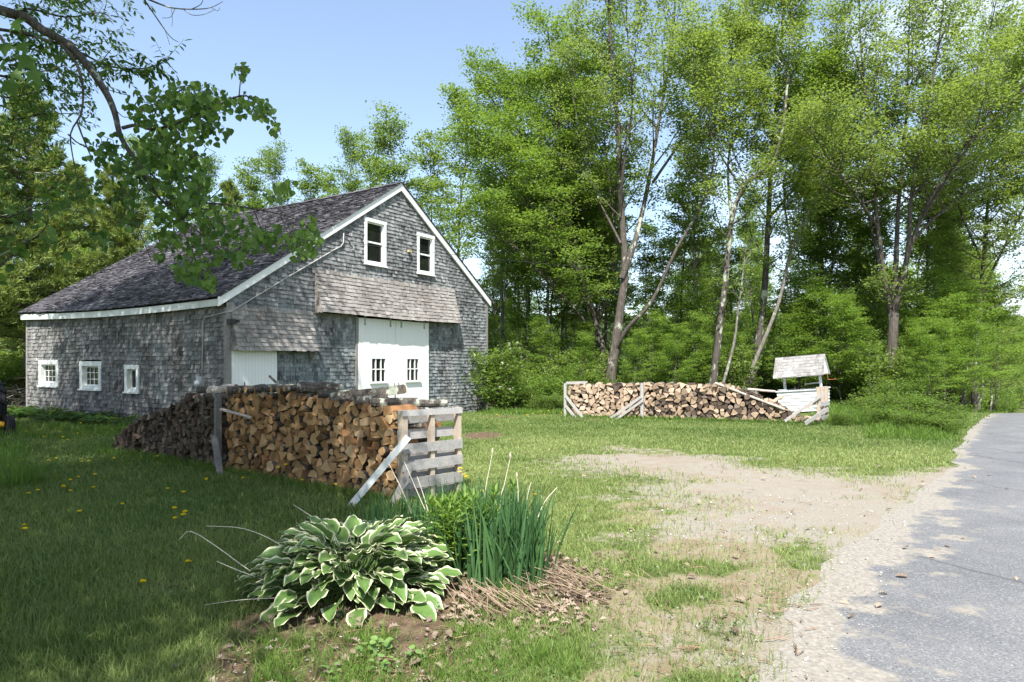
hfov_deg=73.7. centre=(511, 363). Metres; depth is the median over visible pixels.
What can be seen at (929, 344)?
forest tree
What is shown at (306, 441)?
firewood log
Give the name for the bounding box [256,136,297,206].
forest tree
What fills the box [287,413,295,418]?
firewood log
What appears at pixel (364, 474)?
firewood log
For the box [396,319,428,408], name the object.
sliding door
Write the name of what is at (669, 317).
forest tree
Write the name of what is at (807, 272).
forest tree
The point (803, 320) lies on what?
forest tree
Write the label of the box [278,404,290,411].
firewood log
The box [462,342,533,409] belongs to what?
elder bush
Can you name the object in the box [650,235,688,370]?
forest tree
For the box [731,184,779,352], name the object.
forest tree
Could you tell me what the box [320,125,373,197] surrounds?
forest tree
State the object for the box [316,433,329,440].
firewood log
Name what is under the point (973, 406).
shrub
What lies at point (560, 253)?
forest tree
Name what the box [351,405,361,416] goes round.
firewood log
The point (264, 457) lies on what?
firewood log
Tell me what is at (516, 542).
iris clump
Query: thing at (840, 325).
forest tree
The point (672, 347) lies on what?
forest tree
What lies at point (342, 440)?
firewood log
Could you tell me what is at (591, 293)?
forest tree
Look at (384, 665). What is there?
broadleaf weed
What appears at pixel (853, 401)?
shrub
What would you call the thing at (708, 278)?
forest tree
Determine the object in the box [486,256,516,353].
forest tree
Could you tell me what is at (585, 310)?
forest tree
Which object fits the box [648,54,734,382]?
forest tree
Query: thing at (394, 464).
firewood log
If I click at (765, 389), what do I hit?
shrub
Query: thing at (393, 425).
firewood log
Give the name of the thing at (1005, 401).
shrub
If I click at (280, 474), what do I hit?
firewood log
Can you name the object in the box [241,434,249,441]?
firewood log
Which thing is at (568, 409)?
prop board
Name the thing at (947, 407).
shrub
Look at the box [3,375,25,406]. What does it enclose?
brush pile
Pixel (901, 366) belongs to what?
shrub
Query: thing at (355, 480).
firewood log
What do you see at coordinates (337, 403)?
firewood log
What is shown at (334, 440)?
firewood log
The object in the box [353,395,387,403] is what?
loose log
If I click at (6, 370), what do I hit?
shrub
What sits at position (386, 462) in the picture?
prop board
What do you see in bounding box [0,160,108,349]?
pine tree
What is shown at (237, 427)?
firewood log
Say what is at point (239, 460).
firewood log
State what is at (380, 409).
firewood log
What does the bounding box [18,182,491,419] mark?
barn
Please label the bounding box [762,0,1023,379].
ash tree
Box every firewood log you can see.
[227,414,236,422]
[227,439,233,448]
[228,451,238,463]
[229,421,236,431]
[229,431,233,438]
[230,396,235,404]
[232,431,240,437]
[234,424,241,430]
[234,437,244,446]
[235,392,241,397]
[235,398,243,403]
[235,403,244,410]
[235,456,245,463]
[238,407,246,416]
[239,417,250,427]
[239,449,248,455]
[240,427,246,434]
[241,395,251,403]
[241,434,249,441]
[241,455,251,463]
[244,463,250,469]
[247,406,254,418]
[248,451,253,459]
[249,434,257,443]
[250,424,258,435]
[250,444,258,448]
[251,392,270,396]
[252,406,263,414]
[253,397,265,407]
[253,430,263,440]
[254,413,264,420]
[254,457,261,468]
[256,446,263,453]
[257,424,263,429]
[259,400,267,407]
[259,433,271,446]
[260,392,270,398]
[261,407,270,415]
[262,455,268,464]
[263,447,271,456]
[265,433,276,442]
[266,442,274,449]
[266,460,276,471]
[267,395,278,407]
[267,415,279,423]
[267,423,273,432]
[271,406,279,414]
[271,431,280,436]
[271,449,280,461]
[273,415,279,419]
[273,421,283,430]
[275,440,285,450]
[275,465,280,472]
[276,432,283,439]
[276,472,287,478]
[277,393,288,403]
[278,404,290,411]
[278,459,285,467]
[279,411,285,423]
[279,426,287,434]
[279,444,287,451]
[279,451,287,460]
[283,409,290,420]
[284,420,290,426]
[285,391,300,401]
[286,432,293,447]
[286,465,294,473]
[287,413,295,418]
[287,446,294,452]
[287,453,299,460]
[289,399,300,406]
[290,407,299,414]
[291,393,302,398]
[292,459,303,466]
[293,414,303,423]
[294,422,303,428]
[294,428,303,436]
[294,435,303,443]
[294,442,304,451]
[296,464,312,471]
[298,398,306,405]
[298,405,312,410]
[298,430,310,437]
[298,447,310,453]
[298,469,313,478]
[300,411,312,415]
[300,456,310,465]
[301,393,317,399]
[302,476,312,484]
[303,438,310,446]
[304,425,314,434]
[305,397,315,407]
[305,454,320,464]
[307,419,313,424]
[308,470,317,477]
[309,412,314,419]
[309,445,322,456]
[310,433,321,444]
[312,405,317,415]
[314,419,323,424]
[315,403,323,408]
[316,397,327,403]
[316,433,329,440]
[316,457,323,468]
[316,467,329,477]
[316,477,323,483]
[317,425,329,433]
[318,409,325,418]
[319,447,332,461]
[320,439,332,449]
[321,459,331,472]
[321,474,329,481]
[323,397,334,408]
[323,408,330,415]
[323,416,335,425]
[326,425,333,430]
[327,478,336,487]
[328,455,349,462]
[329,402,339,416]
[329,436,341,446]
[329,461,340,472]
[329,472,336,478]
[333,416,341,424]
[333,424,339,431]
[333,447,340,455]
[334,398,352,406]
[335,477,345,489]
[336,452,349,461]
[336,468,344,475]
[337,422,345,430]
[338,414,346,424]
[338,429,348,435]
[338,436,349,445]
[338,460,350,471]
[339,404,346,413]
[340,445,345,451]
[343,401,351,406]
[343,470,354,482]
[344,412,356,422]
[344,481,353,490]
[345,405,351,412]
[345,423,352,434]
[345,443,355,457]
[346,437,356,443]
[349,457,357,464]
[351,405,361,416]
[351,467,365,476]
[352,423,362,434]
[352,477,361,483]
[353,417,362,425]
[353,483,361,489]
[354,430,366,437]
[354,458,368,470]
[356,436,367,446]
[356,470,369,478]
[357,453,369,465]
[359,410,369,417]
[359,445,366,453]
[360,417,370,425]
[361,403,370,410]
[362,478,376,485]
[363,425,371,435]
[363,440,372,450]
[366,446,378,458]
[367,405,376,416]
[368,457,377,465]
[370,421,379,430]
[370,431,381,437]
[370,462,378,471]
[371,410,382,416]
[372,438,388,450]
[372,483,383,490]
[375,416,382,424]
[375,478,382,485]
[376,406,383,413]
[376,454,387,462]
[377,430,385,438]
[378,416,390,429]
[378,446,389,455]
[379,469,395,481]
[381,436,391,445]
[382,486,391,494]
[383,404,417,415]
[383,479,389,486]
[384,415,395,423]
[384,428,397,435]
[386,470,396,480]
[387,460,397,468]
[388,481,397,488]
[389,442,416,449]
[390,422,424,428]
[391,411,397,419]
[391,435,417,444]
[408,426,425,429]
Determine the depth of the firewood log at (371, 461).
9.57 m
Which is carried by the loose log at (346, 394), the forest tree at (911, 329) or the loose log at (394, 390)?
the loose log at (394, 390)
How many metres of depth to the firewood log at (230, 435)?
11.65 m
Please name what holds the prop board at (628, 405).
on the ground at (784, 488)
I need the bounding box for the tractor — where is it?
[0,381,15,434]
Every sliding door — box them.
[358,316,395,397]
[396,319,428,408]
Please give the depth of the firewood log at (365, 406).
9.62 m
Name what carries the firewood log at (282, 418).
on the firewood log at (287, 423)
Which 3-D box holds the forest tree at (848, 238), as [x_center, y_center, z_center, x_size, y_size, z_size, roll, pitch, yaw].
[16.622,-7.030,36.215,4.387,19.070,4.786,0,0,-27]
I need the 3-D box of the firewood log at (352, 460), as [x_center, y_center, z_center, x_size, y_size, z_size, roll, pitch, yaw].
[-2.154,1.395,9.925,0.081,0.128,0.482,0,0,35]
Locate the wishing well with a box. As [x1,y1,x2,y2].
[773,353,835,411]
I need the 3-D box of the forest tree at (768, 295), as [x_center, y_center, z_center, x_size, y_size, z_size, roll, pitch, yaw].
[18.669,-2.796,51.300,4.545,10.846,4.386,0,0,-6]
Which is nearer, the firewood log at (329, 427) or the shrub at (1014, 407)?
the firewood log at (329, 427)
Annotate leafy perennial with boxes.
[416,478,516,585]
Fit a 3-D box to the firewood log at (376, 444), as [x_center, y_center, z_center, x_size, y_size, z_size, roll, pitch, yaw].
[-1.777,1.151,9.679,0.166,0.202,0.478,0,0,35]
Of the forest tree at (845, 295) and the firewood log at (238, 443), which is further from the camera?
the forest tree at (845, 295)
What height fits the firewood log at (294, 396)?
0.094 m
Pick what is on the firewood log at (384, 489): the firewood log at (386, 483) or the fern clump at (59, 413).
the firewood log at (386, 483)
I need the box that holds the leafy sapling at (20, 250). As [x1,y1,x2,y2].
[0,193,78,285]
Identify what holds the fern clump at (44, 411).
on the ground at (784, 488)
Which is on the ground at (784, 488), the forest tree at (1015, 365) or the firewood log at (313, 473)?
the forest tree at (1015, 365)
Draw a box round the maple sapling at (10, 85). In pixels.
[0,17,46,99]
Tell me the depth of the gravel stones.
5.50 m
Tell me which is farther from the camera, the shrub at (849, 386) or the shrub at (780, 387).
the shrub at (780, 387)
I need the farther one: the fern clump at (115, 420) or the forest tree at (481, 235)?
the forest tree at (481, 235)
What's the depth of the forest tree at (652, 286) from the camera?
32.66 m
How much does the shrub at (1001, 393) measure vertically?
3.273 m
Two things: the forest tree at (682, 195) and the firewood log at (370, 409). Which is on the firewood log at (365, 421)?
the firewood log at (370, 409)
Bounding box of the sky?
[0,0,1023,317]
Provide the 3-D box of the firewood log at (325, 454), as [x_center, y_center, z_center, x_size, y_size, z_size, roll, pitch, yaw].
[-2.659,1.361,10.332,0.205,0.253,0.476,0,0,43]
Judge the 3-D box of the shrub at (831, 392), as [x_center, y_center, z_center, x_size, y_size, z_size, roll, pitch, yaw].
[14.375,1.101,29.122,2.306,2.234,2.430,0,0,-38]
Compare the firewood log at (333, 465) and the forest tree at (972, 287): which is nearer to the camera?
the firewood log at (333, 465)
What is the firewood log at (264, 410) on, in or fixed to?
on the firewood log
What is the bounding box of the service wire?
[353,243,1020,280]
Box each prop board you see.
[211,434,223,474]
[347,435,410,505]
[390,469,411,505]
[565,395,583,417]
[565,405,575,416]
[566,381,586,383]
[610,396,641,417]
[616,400,642,417]
[784,393,824,421]
[785,401,816,418]
[804,407,828,424]
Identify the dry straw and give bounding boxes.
[446,556,672,631]
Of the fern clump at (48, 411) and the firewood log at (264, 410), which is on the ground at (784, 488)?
the fern clump at (48, 411)
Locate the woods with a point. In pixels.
(609, 337)
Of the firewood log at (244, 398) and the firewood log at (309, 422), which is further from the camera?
the firewood log at (244, 398)
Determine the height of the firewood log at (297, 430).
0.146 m
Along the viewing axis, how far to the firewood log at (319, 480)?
10.21 m
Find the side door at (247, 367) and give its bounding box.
[231,350,276,385]
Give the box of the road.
[745,413,1023,681]
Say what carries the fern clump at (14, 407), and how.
on the ground at (784, 488)
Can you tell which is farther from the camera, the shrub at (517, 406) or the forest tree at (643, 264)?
the forest tree at (643, 264)
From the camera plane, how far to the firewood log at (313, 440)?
10.32 m
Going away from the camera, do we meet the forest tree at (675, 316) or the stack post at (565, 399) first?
the stack post at (565, 399)
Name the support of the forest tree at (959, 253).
on the ground at (784, 488)
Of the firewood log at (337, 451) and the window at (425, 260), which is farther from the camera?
the window at (425, 260)
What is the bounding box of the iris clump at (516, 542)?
[344,475,580,590]
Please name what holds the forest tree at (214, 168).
on the ground at (784, 488)
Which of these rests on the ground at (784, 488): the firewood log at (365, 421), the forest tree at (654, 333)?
the forest tree at (654, 333)
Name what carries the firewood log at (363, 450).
on the firewood log at (363, 458)
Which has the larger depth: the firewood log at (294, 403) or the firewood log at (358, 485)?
the firewood log at (294, 403)
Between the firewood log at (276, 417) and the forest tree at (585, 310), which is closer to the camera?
the firewood log at (276, 417)
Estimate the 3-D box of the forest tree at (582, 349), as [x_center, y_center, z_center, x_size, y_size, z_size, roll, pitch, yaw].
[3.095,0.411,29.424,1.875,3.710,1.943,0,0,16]
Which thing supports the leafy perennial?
on the ground at (784, 488)
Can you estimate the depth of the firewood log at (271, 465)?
10.90 m
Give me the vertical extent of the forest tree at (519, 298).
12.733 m
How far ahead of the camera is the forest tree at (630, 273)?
39.30 m
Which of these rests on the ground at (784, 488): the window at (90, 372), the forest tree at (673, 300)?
the forest tree at (673, 300)
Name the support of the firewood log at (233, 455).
on the firewood log at (239, 460)
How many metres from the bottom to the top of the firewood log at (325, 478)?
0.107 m
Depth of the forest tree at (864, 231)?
30.74 m
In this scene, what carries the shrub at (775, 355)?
on the ground at (784, 488)
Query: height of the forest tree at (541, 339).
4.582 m
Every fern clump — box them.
[7,405,35,412]
[7,409,32,417]
[10,405,53,416]
[10,406,57,416]
[24,407,69,418]
[25,411,68,421]
[46,411,83,415]
[50,411,88,420]
[58,410,120,421]
[76,412,123,424]
[91,413,139,424]
[112,417,137,424]
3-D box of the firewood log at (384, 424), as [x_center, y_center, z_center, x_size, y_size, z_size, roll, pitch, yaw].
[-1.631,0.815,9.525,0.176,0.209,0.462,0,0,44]
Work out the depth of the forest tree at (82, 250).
37.72 m
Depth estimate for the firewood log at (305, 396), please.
10.42 m
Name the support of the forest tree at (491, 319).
on the ground at (784, 488)
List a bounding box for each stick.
[219,408,252,418]
[269,375,278,383]
[747,388,775,391]
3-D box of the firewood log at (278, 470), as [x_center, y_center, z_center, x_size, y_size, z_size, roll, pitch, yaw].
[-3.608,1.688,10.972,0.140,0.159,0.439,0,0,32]
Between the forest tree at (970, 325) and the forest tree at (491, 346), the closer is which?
the forest tree at (970, 325)
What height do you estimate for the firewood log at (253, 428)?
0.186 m
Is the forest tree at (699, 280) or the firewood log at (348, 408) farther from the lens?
the forest tree at (699, 280)
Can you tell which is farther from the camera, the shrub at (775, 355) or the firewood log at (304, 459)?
the shrub at (775, 355)
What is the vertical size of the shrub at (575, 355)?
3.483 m
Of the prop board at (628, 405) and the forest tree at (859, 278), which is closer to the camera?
the prop board at (628, 405)
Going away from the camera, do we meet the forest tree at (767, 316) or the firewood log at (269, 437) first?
the firewood log at (269, 437)
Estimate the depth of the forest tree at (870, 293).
36.47 m
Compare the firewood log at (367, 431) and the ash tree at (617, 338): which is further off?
the ash tree at (617, 338)
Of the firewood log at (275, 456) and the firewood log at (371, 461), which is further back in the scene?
the firewood log at (275, 456)
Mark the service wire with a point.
(615, 269)
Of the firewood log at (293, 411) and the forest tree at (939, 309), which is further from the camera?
the forest tree at (939, 309)
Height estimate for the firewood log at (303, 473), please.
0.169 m
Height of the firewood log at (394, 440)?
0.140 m
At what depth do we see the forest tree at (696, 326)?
28.88 m
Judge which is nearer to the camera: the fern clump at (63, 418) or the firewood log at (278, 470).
the firewood log at (278, 470)
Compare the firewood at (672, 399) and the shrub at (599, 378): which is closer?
the firewood at (672, 399)
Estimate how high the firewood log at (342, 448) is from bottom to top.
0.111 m
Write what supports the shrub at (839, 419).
on the ground at (784, 488)
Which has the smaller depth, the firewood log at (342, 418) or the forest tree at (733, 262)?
the firewood log at (342, 418)
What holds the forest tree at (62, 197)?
on the ground at (784, 488)
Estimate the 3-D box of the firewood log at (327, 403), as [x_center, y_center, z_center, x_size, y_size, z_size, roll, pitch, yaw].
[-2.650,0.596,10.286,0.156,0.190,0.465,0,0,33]
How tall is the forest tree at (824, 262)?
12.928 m
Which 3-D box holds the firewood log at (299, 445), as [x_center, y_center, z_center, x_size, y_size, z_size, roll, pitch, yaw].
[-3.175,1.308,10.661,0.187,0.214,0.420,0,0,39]
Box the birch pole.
[715,382,784,409]
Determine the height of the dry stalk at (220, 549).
0.416 m
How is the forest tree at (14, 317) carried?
on the ground at (784, 488)
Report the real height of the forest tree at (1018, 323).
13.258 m
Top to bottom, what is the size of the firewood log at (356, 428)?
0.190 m
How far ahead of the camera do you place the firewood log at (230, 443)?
11.65 m
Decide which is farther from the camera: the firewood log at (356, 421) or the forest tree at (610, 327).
the forest tree at (610, 327)
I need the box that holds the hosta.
[235,514,462,627]
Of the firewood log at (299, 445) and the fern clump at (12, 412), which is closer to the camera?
the firewood log at (299, 445)
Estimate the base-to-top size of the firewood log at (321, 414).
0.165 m
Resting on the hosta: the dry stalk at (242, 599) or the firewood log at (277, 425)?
the dry stalk at (242, 599)
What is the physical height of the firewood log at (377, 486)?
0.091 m
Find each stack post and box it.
[214,394,221,467]
[564,383,566,415]
[640,383,643,417]
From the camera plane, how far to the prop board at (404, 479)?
8.90 m
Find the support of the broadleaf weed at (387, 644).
on the ground at (784, 488)
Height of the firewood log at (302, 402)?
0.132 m
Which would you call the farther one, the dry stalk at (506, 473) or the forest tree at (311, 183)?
the forest tree at (311, 183)
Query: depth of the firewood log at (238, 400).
11.52 m
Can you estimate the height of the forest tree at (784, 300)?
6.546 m
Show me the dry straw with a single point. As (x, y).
(532, 600)
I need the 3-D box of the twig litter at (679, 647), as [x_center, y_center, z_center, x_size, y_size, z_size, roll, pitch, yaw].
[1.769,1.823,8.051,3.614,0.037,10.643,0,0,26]
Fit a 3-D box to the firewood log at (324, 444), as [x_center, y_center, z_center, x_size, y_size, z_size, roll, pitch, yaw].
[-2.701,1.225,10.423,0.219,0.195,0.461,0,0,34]
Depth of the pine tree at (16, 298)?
27.57 m
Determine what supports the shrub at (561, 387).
on the ground at (784, 488)
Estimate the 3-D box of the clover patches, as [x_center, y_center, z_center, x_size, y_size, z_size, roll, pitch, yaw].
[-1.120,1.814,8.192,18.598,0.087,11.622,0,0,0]
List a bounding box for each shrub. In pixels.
[0,342,24,402]
[0,355,25,402]
[488,357,532,409]
[494,374,530,409]
[510,354,544,377]
[512,367,556,410]
[524,391,559,409]
[525,346,587,407]
[525,363,577,399]
[537,363,589,408]
[540,391,568,410]
[545,342,599,369]
[551,361,607,401]
[561,345,627,381]
[573,366,609,384]
[602,374,638,383]
[628,365,667,383]
[661,353,700,387]
[688,341,770,408]
[725,344,786,396]
[755,354,793,401]
[757,376,780,399]
[770,377,822,392]
[822,367,860,403]
[828,408,857,425]
[830,362,888,404]
[834,392,893,407]
[850,337,930,400]
[853,372,929,403]
[854,401,935,424]
[855,395,903,412]
[863,366,914,396]
[869,387,945,415]
[883,389,968,417]
[884,407,952,427]
[913,411,971,432]
[917,376,962,407]
[921,407,974,427]
[936,371,992,409]
[980,390,990,411]
[982,392,1011,411]
[984,383,1016,409]
[985,382,1018,412]
[992,380,1020,411]
[993,375,1016,392]
[1002,380,1023,408]
[1007,394,1020,412]
[1008,383,1023,407]
[1008,394,1020,412]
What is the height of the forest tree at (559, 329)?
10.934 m
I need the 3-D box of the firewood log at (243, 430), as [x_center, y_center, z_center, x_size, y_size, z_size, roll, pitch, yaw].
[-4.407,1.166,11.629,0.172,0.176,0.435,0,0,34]
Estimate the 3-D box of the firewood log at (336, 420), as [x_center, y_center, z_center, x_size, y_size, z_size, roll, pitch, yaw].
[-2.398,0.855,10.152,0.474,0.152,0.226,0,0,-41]
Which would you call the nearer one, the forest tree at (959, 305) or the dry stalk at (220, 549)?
the dry stalk at (220, 549)
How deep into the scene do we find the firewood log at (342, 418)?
9.91 m
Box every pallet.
[397,407,462,499]
[816,386,828,422]
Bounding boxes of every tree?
[0,0,192,236]
[0,0,324,293]
[0,77,124,402]
[0,128,78,352]
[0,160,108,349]
[0,255,47,355]
[13,146,88,289]
[15,178,87,289]
[61,232,91,271]
[72,159,154,278]
[120,130,165,252]
[138,138,195,242]
[188,152,227,223]
[212,176,245,215]
[220,156,267,211]
[245,195,271,207]
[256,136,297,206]
[287,157,330,202]
[299,168,342,200]
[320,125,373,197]
[351,136,396,189]
[360,97,428,208]
[407,128,470,258]
[421,73,492,260]
[437,0,680,375]
[453,60,537,347]
[477,174,534,407]
[477,225,520,363]
[479,276,510,366]
[484,174,535,406]
[486,64,553,376]
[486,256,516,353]
[488,279,522,358]
[491,291,546,385]
[498,199,584,362]
[500,184,556,380]
[506,255,534,353]
[510,55,586,359]
[512,278,554,360]
[523,313,563,390]
[534,201,593,363]
[538,293,580,352]
[539,159,585,328]
[541,0,770,381]
[543,68,630,354]
[543,169,580,363]
[543,190,593,348]
[552,156,579,355]
[558,261,632,355]
[561,330,600,384]
[565,320,604,365]
[567,303,579,350]
[570,209,607,360]
[572,304,600,332]
[575,193,620,362]
[577,156,644,345]
[585,163,615,359]
[600,181,642,306]
[603,220,674,379]
[617,327,657,382]
[618,270,680,380]
[625,308,680,390]
[639,0,831,396]
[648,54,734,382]
[648,297,698,382]
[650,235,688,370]
[651,321,699,387]
[653,145,720,374]
[656,271,697,364]
[661,265,723,380]
[666,243,688,360]
[667,308,713,402]
[680,206,707,351]
[680,237,717,319]
[682,244,733,354]
[685,333,723,390]
[696,227,736,330]
[696,256,724,328]
[698,238,723,348]
[703,227,752,403]
[711,258,758,353]
[719,312,761,386]
[720,234,764,381]
[721,271,742,352]
[723,0,886,395]
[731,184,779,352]
[732,56,879,388]
[733,297,788,393]
[735,215,772,313]
[736,257,792,356]
[738,222,783,338]
[740,265,773,353]
[752,273,831,388]
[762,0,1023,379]
[765,301,824,388]
[772,254,803,338]
[772,281,840,387]
[774,258,853,371]
[777,165,843,381]
[781,57,866,386]
[783,155,878,399]
[789,283,855,386]
[791,176,854,384]
[792,115,919,362]
[807,285,876,403]
[812,291,873,403]
[830,178,932,344]
[834,279,907,374]
[834,305,886,396]
[836,220,868,355]
[837,223,872,355]
[851,251,892,354]
[860,259,923,361]
[869,126,974,393]
[877,9,1023,404]
[879,295,955,386]
[898,261,971,397]
[899,201,959,337]
[902,315,948,396]
[903,324,955,401]
[904,190,964,313]
[906,224,977,392]
[906,296,984,402]
[913,315,967,406]
[917,196,1003,383]
[918,286,978,405]
[921,242,1023,388]
[923,196,1010,409]
[927,277,998,409]
[934,314,988,405]
[942,317,997,411]
[953,344,993,407]
[954,276,1017,411]
[956,255,1011,411]
[970,252,1004,409]
[970,277,1023,412]
[971,242,1006,344]
[989,300,1011,411]
[991,289,1023,388]
[1000,319,1022,386]
[1001,304,1023,412]
[1009,317,1023,382]
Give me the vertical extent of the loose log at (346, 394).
0.177 m
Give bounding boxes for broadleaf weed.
[318,661,340,678]
[356,640,376,655]
[365,653,387,669]
[370,635,392,653]
[386,656,402,670]
[404,645,425,662]
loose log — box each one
[196,385,220,393]
[206,384,238,392]
[226,385,251,394]
[238,386,243,392]
[244,385,254,392]
[253,384,285,392]
[270,385,278,392]
[276,384,296,393]
[282,385,296,391]
[297,382,343,393]
[318,390,351,397]
[329,388,371,400]
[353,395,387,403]
[371,398,417,406]
[372,384,406,395]
[400,399,447,407]
[772,394,783,402]
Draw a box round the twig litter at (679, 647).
[210,459,823,681]
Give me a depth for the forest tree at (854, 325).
26.40 m
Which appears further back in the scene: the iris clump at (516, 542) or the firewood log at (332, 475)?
the firewood log at (332, 475)
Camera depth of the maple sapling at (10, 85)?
3.01 m
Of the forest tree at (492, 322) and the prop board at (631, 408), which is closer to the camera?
the prop board at (631, 408)
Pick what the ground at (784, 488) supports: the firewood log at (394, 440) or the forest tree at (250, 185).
the forest tree at (250, 185)
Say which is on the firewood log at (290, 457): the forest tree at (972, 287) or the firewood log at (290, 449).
the firewood log at (290, 449)
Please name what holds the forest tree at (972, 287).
on the ground at (784, 488)
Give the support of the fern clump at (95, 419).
on the ground at (784, 488)
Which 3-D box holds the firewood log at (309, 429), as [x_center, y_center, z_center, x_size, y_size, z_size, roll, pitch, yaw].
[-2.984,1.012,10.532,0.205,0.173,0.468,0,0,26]
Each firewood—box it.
[110,392,442,488]
[568,382,805,421]
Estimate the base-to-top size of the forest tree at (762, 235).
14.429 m
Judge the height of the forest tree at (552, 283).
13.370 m
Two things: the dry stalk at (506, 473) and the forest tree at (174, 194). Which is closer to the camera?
the dry stalk at (506, 473)
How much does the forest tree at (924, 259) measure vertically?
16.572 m
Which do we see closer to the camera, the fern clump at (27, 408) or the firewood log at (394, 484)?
the firewood log at (394, 484)
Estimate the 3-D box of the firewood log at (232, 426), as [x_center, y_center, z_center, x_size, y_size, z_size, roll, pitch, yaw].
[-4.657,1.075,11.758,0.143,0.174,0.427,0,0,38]
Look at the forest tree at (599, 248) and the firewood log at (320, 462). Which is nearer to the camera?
the firewood log at (320, 462)
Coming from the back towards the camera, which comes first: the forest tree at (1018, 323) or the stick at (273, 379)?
the forest tree at (1018, 323)
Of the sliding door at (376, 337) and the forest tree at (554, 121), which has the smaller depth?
the sliding door at (376, 337)
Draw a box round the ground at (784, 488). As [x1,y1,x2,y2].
[0,316,1023,681]
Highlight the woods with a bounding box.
[0,303,934,377]
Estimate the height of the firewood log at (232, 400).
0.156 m
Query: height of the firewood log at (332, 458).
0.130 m
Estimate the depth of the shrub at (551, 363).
30.14 m
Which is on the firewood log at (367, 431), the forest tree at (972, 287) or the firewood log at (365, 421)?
the firewood log at (365, 421)
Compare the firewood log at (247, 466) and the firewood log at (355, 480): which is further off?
the firewood log at (247, 466)
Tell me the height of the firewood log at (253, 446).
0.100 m
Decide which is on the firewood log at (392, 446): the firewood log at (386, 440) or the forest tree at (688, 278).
the firewood log at (386, 440)
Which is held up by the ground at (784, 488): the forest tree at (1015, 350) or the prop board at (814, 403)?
the forest tree at (1015, 350)
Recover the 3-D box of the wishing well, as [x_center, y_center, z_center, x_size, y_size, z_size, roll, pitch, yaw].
[10.454,0.699,24.333,2.031,2.097,1.520,0,0,34]
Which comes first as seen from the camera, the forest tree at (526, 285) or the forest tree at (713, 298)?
the forest tree at (526, 285)
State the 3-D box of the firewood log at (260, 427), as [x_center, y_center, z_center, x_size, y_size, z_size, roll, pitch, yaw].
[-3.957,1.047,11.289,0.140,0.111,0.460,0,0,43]
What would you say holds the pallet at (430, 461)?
on the ground at (784, 488)
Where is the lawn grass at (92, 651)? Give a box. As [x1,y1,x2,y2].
[0,403,1001,681]
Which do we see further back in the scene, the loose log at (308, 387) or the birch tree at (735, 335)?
the birch tree at (735, 335)
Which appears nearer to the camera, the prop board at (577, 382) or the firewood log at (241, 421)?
the firewood log at (241, 421)
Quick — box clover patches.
[0,450,916,681]
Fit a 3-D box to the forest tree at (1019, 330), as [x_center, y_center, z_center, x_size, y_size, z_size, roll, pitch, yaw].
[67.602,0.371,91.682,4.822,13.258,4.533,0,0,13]
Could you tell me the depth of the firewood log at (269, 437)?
10.93 m
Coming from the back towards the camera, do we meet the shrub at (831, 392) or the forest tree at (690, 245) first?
the forest tree at (690, 245)
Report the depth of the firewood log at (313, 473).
10.36 m
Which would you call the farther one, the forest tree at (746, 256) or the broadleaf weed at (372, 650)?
the forest tree at (746, 256)
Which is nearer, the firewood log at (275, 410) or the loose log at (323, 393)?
the loose log at (323, 393)
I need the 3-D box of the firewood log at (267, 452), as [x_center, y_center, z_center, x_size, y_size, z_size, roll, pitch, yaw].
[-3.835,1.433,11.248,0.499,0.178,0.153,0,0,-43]
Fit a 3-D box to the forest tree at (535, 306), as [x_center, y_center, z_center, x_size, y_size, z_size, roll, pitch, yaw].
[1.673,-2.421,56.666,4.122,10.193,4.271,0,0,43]
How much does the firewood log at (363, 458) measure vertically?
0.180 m
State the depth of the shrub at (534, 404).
27.07 m
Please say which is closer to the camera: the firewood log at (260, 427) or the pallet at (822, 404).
the firewood log at (260, 427)
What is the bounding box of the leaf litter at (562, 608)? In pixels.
[66,437,1020,681]
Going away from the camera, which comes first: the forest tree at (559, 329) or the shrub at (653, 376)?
the shrub at (653, 376)
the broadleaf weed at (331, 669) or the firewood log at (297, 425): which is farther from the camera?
the firewood log at (297, 425)
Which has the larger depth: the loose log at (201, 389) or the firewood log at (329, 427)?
the loose log at (201, 389)
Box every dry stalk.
[179,531,263,579]
[205,597,275,604]
[212,526,279,544]
[217,561,260,578]
[389,464,411,512]
[404,462,426,511]
[485,448,492,489]
[500,452,510,505]
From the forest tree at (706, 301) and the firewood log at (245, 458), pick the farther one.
the forest tree at (706, 301)
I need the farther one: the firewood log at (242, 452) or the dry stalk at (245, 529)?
the firewood log at (242, 452)
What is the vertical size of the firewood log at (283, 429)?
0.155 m
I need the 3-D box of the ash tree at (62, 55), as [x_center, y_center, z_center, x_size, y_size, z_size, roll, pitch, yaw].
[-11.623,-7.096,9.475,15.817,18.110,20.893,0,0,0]
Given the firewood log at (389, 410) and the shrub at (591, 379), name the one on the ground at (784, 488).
the shrub at (591, 379)
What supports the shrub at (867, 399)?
on the ground at (784, 488)
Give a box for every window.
[37,360,58,387]
[78,361,101,390]
[122,365,139,393]
[364,217,387,267]
[417,232,435,276]
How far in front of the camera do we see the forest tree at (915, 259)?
44.96 m
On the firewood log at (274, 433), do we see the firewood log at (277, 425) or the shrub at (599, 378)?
the firewood log at (277, 425)
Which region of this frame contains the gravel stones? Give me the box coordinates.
[203,494,925,681]
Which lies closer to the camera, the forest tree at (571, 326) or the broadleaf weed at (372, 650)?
the broadleaf weed at (372, 650)
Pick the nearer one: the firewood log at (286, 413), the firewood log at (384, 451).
the firewood log at (384, 451)
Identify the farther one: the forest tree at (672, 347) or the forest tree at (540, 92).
the forest tree at (540, 92)
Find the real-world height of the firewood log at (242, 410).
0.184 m
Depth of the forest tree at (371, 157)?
46.16 m
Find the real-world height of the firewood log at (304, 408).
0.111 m
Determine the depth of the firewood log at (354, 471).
9.74 m

